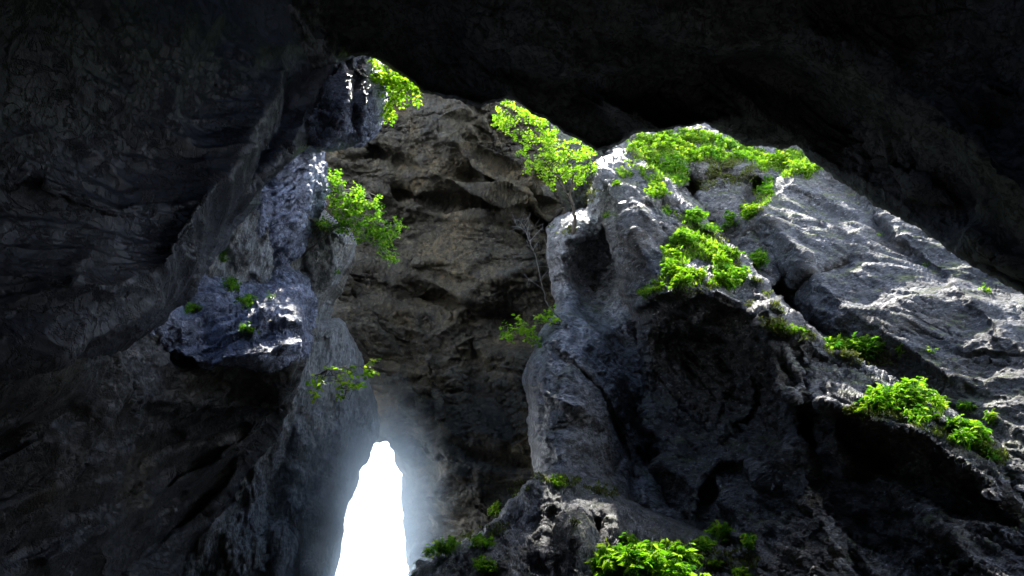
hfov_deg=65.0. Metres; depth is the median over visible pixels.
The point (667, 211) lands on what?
bush
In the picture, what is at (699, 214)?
bush
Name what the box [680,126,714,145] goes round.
leafy shrub
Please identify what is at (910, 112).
cave ceiling
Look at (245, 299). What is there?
bush
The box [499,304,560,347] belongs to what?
leafy shrub
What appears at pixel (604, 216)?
bush
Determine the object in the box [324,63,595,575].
back wall
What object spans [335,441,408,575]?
sky
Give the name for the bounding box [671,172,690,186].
bush
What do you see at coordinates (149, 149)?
overhang
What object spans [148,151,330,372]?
rock nose
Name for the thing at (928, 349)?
bush
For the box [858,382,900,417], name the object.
leafy shrub
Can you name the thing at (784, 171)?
ground cover
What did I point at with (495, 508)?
bush
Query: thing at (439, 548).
leafy shrub
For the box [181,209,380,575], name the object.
side wall
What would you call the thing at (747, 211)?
bush
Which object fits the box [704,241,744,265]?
leafy shrub
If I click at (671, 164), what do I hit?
leafy shrub
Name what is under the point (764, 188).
bush
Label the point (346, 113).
hanging rock
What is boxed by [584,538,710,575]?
leafy shrub
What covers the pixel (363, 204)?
leafy shrub
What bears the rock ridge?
on the ground
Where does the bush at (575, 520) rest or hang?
on the rough rock outcrop
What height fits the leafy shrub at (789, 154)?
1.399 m
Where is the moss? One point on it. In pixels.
(937, 430)
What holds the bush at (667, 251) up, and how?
on the rock ridge
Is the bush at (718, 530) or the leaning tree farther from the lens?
the leaning tree
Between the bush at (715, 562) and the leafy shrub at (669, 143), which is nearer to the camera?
the bush at (715, 562)
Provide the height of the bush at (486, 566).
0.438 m
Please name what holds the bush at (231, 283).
on the rock nose
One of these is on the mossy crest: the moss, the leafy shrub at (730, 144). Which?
the leafy shrub at (730, 144)
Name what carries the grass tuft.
on the rough rock outcrop
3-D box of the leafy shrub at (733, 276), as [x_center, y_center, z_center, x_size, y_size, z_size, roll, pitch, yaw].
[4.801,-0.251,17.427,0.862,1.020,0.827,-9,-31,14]
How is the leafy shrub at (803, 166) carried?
on the rock slab at (844, 269)
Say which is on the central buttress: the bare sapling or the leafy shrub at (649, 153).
the bare sapling
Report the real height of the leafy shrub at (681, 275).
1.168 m
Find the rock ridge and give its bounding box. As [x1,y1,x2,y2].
[591,148,1023,575]
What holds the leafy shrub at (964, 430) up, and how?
on the rock ridge
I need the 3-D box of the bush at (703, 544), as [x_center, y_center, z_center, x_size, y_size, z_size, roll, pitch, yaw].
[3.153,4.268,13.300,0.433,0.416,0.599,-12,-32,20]
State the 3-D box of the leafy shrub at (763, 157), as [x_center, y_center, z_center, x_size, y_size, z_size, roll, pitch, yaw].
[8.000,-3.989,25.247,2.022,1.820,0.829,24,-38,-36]
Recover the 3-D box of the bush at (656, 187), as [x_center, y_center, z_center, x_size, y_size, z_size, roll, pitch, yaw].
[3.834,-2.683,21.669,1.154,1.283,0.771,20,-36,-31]
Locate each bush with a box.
[184,302,203,314]
[219,249,229,261]
[222,275,241,293]
[233,294,257,310]
[238,321,258,334]
[466,532,495,549]
[471,554,498,575]
[487,500,501,519]
[549,474,568,487]
[568,516,580,527]
[592,482,606,493]
[601,211,610,217]
[612,179,621,185]
[615,165,633,178]
[619,530,640,544]
[636,281,663,300]
[642,177,672,200]
[659,257,681,277]
[660,244,683,258]
[661,204,673,214]
[669,226,699,247]
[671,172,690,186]
[683,206,708,224]
[690,535,717,556]
[699,222,726,233]
[702,519,735,546]
[707,555,725,571]
[721,210,739,230]
[730,566,752,575]
[739,201,759,221]
[739,532,757,549]
[746,247,770,270]
[755,174,774,194]
[765,323,808,336]
[841,400,874,420]
[894,345,904,357]
[894,404,939,427]
[925,345,937,353]
[930,393,949,415]
[955,399,977,411]
[970,437,1002,461]
[978,282,991,292]
[982,408,998,424]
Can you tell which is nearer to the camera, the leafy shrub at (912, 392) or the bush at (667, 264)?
the leafy shrub at (912, 392)
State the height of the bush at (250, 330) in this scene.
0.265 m
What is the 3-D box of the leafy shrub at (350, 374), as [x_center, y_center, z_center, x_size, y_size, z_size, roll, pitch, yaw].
[-3.115,1.712,14.615,1.536,0.928,1.423,0,-30,0]
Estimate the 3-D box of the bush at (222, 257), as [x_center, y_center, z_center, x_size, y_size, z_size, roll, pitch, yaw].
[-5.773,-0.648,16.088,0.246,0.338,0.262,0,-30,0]
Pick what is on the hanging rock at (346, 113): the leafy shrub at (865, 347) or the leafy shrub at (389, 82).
the leafy shrub at (389, 82)
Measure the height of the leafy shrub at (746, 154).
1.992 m
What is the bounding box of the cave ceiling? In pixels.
[288,0,1023,294]
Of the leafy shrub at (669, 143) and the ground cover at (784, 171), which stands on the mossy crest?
the leafy shrub at (669, 143)
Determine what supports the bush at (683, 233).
on the rock ridge
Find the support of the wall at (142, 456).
on the ground
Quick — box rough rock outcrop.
[411,470,742,575]
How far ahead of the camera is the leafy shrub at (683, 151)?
25.07 m
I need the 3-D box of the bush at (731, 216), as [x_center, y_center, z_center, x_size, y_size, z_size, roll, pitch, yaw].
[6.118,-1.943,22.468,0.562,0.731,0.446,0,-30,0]
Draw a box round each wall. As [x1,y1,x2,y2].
[0,333,306,575]
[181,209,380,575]
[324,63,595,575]
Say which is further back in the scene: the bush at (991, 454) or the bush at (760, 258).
the bush at (760, 258)
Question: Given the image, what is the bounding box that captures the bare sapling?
[511,209,559,318]
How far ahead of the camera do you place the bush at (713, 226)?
21.01 m
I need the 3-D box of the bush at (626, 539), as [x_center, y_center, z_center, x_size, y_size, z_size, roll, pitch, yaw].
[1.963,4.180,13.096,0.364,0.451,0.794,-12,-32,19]
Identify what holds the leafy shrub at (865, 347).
on the rock ridge
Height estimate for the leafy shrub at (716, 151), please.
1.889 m
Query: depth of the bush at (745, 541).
12.54 m
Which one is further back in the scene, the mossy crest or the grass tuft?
the mossy crest
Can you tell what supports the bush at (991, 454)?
on the rock ridge
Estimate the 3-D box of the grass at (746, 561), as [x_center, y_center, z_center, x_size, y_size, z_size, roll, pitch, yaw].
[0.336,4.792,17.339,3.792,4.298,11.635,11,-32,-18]
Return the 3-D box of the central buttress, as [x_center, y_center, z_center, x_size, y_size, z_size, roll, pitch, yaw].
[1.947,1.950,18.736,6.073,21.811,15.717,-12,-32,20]
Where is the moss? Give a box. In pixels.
[548,134,1009,465]
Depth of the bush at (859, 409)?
13.07 m
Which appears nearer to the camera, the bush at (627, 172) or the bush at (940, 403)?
the bush at (940, 403)
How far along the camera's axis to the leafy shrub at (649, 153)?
25.03 m
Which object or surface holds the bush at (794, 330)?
on the rock ridge
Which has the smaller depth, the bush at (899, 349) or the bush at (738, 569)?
the bush at (738, 569)
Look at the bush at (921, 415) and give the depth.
12.85 m
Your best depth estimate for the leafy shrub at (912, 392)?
13.39 m
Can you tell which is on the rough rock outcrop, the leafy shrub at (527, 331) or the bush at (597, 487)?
the bush at (597, 487)
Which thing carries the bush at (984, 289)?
on the rock slab at (844, 269)
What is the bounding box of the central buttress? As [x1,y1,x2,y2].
[522,181,683,521]
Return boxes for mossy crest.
[602,123,804,294]
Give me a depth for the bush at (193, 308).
14.45 m
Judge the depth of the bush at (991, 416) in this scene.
13.52 m
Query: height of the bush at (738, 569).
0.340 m
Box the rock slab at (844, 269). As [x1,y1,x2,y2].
[727,158,1023,495]
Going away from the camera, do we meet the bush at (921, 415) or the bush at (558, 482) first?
the bush at (921, 415)
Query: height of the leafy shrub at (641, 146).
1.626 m
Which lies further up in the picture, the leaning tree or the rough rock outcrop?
the leaning tree
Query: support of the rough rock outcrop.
on the ground
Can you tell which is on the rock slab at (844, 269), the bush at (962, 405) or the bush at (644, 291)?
the bush at (962, 405)
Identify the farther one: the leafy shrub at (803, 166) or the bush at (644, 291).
the leafy shrub at (803, 166)
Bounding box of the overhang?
[0,0,351,381]
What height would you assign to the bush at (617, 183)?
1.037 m
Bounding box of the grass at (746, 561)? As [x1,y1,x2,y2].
[456,471,760,570]
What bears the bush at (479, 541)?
on the rough rock outcrop
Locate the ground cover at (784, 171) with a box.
[621,127,814,289]
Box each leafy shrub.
[303,168,408,266]
[305,359,380,402]
[367,58,422,126]
[421,535,461,559]
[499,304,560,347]
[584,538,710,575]
[627,136,652,150]
[637,148,661,167]
[649,131,689,150]
[654,150,690,173]
[663,266,708,294]
[673,141,708,164]
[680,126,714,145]
[699,143,727,162]
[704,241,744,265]
[712,262,751,291]
[715,133,738,152]
[727,144,757,162]
[748,152,781,169]
[768,149,795,163]
[783,155,822,177]
[824,332,888,362]
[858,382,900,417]
[891,376,938,409]
[943,414,992,450]
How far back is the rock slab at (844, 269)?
17.45 m
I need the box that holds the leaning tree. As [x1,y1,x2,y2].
[491,99,597,233]
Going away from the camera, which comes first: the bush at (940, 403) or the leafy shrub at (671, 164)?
the bush at (940, 403)
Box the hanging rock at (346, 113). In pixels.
[304,56,387,152]

